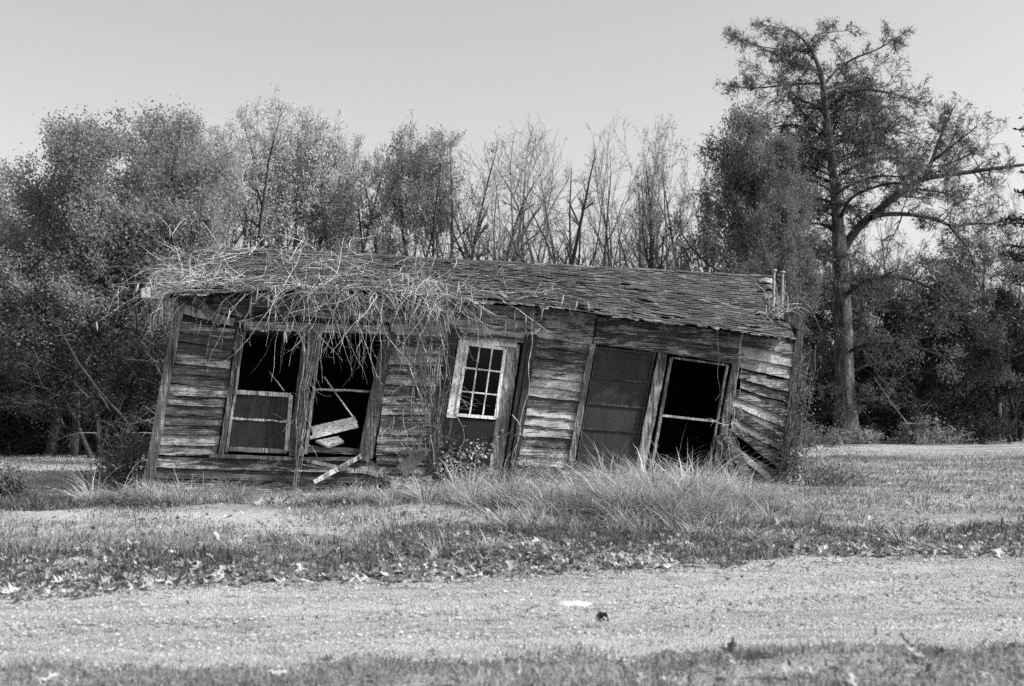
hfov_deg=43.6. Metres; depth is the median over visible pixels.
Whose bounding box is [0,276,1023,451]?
woods
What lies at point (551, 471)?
shrub
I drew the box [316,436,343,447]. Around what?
painted board
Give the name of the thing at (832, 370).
tree
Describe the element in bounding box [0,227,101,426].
tree
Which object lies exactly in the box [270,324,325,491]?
climbing vine
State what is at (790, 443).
ivy
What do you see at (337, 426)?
fallen sash board
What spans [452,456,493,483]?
shrub
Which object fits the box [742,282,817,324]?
dead vine
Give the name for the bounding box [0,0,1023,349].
sky
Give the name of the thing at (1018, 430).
slim tree
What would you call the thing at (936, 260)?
tree
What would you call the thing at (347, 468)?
fallen plank
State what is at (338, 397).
thin rod
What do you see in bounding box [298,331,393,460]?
window frame
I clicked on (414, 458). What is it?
fallen plank
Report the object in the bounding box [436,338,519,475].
door
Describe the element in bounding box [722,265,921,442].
tree
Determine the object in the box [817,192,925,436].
tree
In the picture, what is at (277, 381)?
thin rod
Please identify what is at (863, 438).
shrub
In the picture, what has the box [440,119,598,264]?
tree
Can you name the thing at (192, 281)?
dead vine
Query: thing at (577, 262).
tree
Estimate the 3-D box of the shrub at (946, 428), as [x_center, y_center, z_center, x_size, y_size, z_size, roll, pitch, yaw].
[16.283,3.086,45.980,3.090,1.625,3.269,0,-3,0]
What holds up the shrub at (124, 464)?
on the ground at (244, 513)
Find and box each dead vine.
[93,197,576,350]
[107,213,258,351]
[180,206,547,384]
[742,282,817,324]
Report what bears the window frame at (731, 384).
in the derelict house
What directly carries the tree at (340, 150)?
on the ground at (244, 513)
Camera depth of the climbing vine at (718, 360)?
20.17 m
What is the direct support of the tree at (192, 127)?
on the ground at (244, 513)
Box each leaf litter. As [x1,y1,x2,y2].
[0,468,1023,558]
[0,518,1023,600]
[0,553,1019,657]
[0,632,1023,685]
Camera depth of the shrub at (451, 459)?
19.32 m
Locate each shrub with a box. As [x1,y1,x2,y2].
[0,408,123,456]
[0,412,71,453]
[0,456,36,498]
[79,427,149,492]
[91,418,150,465]
[420,418,495,489]
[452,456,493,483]
[508,443,583,488]
[761,415,874,485]
[787,455,878,486]
[792,420,856,447]
[825,420,887,444]
[887,412,976,444]
[926,406,1015,443]
[945,407,1023,444]
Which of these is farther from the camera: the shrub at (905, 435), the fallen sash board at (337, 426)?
the shrub at (905, 435)
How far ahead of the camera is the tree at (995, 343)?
45.07 m
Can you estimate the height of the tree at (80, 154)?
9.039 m
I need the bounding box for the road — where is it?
[0,553,1023,669]
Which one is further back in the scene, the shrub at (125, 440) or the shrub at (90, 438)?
the shrub at (90, 438)
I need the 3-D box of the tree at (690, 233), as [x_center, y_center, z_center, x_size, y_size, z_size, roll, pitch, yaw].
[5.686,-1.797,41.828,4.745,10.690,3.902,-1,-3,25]
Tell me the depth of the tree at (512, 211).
40.69 m
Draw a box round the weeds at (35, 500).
[0,489,169,510]
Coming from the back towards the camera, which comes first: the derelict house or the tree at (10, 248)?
the tree at (10, 248)
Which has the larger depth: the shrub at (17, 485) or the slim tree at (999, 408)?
the slim tree at (999, 408)
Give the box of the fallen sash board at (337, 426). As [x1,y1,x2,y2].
[310,416,357,438]
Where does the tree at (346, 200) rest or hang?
on the ground at (244, 513)
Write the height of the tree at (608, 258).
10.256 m
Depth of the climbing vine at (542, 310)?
19.53 m
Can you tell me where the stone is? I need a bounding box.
[554,600,591,606]
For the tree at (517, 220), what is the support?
on the ground at (244, 513)
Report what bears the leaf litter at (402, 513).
on the ground at (244, 513)
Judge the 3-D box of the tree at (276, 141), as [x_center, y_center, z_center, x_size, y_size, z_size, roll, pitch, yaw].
[-7.468,-2.332,39.273,5.191,11.565,5.652,-1,-3,21]
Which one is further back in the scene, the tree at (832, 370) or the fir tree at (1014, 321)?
the tree at (832, 370)
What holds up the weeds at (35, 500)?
on the ground at (244, 513)
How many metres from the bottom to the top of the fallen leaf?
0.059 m
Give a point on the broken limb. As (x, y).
(902, 417)
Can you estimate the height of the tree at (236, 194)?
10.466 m
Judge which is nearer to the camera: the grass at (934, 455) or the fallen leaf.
the fallen leaf
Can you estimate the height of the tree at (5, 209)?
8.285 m
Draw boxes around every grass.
[0,456,146,490]
[0,625,1023,685]
[41,424,955,554]
[795,449,1023,461]
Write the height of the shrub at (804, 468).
1.137 m
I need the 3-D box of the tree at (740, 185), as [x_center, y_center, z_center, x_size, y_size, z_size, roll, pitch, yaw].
[6.735,-1.967,38.205,4.749,10.653,4.282,2,-3,-36]
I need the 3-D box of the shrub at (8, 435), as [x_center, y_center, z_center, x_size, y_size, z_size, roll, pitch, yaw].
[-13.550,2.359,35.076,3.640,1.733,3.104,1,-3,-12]
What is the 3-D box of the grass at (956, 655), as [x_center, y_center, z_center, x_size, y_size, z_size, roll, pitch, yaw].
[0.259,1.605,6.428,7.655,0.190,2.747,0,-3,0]
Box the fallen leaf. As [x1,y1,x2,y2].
[596,612,608,621]
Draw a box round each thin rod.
[269,372,284,390]
[324,377,353,416]
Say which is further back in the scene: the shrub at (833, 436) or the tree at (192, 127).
the shrub at (833, 436)
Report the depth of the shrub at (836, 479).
20.15 m
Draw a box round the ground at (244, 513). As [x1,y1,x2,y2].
[0,431,1023,685]
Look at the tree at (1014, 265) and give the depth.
49.77 m
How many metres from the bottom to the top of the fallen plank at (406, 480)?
0.193 m
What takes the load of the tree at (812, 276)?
on the ground at (244, 513)
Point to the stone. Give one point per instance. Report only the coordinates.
(569, 603)
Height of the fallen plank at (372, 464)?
0.427 m
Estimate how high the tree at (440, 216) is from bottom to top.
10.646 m
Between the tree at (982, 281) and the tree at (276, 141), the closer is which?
the tree at (276, 141)
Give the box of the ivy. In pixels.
[766,339,830,484]
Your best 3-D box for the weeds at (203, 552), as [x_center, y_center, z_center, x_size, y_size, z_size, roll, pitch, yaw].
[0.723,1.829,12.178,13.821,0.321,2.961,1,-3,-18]
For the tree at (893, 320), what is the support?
on the ground at (244, 513)
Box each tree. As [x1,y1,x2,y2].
[0,104,183,456]
[0,158,92,453]
[0,210,176,456]
[0,221,157,458]
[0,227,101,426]
[15,270,261,457]
[34,94,254,439]
[111,98,243,399]
[157,105,274,257]
[167,76,350,331]
[241,97,391,331]
[287,133,446,256]
[349,108,499,259]
[406,130,577,263]
[423,113,567,263]
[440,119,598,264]
[460,115,668,267]
[564,142,676,268]
[584,109,700,269]
[621,132,744,271]
[668,92,822,311]
[713,14,1023,443]
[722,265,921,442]
[723,167,826,401]
[772,215,902,431]
[795,265,984,436]
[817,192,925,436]
[829,285,1023,441]
[857,282,921,441]
[860,236,990,429]
[908,216,1023,439]
[917,261,1023,441]
[945,180,1023,417]
[980,88,1023,335]
[986,270,1022,437]
[992,237,1023,439]
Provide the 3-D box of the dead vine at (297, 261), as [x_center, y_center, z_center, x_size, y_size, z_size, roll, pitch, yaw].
[-2.710,-1.109,20.042,7.133,2.653,3.206,1,-3,-11]
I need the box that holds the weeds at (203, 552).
[0,513,1023,584]
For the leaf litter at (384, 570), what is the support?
on the ground at (244, 513)
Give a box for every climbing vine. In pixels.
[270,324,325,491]
[365,305,533,489]
[493,295,588,477]
[706,334,756,479]
[715,330,719,400]
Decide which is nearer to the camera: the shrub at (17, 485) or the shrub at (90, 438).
the shrub at (17, 485)
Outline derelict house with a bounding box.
[142,246,811,494]
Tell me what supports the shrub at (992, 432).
on the ground at (244, 513)
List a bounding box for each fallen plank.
[307,459,400,479]
[313,453,361,483]
[360,452,389,481]
[390,475,431,488]
[396,446,427,476]
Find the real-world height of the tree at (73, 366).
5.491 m
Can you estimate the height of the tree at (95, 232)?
9.676 m
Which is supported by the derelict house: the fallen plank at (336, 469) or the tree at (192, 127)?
the fallen plank at (336, 469)
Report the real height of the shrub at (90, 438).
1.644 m
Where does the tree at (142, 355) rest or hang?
on the ground at (244, 513)
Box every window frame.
[209,331,294,460]
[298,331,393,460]
[630,357,739,479]
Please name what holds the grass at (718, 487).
on the ground at (244, 513)
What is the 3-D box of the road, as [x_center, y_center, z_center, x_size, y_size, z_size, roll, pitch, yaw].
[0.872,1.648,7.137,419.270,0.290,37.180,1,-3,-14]
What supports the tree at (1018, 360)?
on the ground at (244, 513)
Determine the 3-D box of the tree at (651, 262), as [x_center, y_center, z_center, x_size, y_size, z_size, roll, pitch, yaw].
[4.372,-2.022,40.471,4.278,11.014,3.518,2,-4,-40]
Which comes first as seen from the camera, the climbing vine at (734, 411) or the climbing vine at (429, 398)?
the climbing vine at (429, 398)
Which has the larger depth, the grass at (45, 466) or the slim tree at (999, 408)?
the slim tree at (999, 408)
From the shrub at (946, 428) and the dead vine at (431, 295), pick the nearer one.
the dead vine at (431, 295)
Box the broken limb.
[873,377,909,426]
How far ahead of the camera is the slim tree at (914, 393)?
46.47 m
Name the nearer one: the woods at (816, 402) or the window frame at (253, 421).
the window frame at (253, 421)

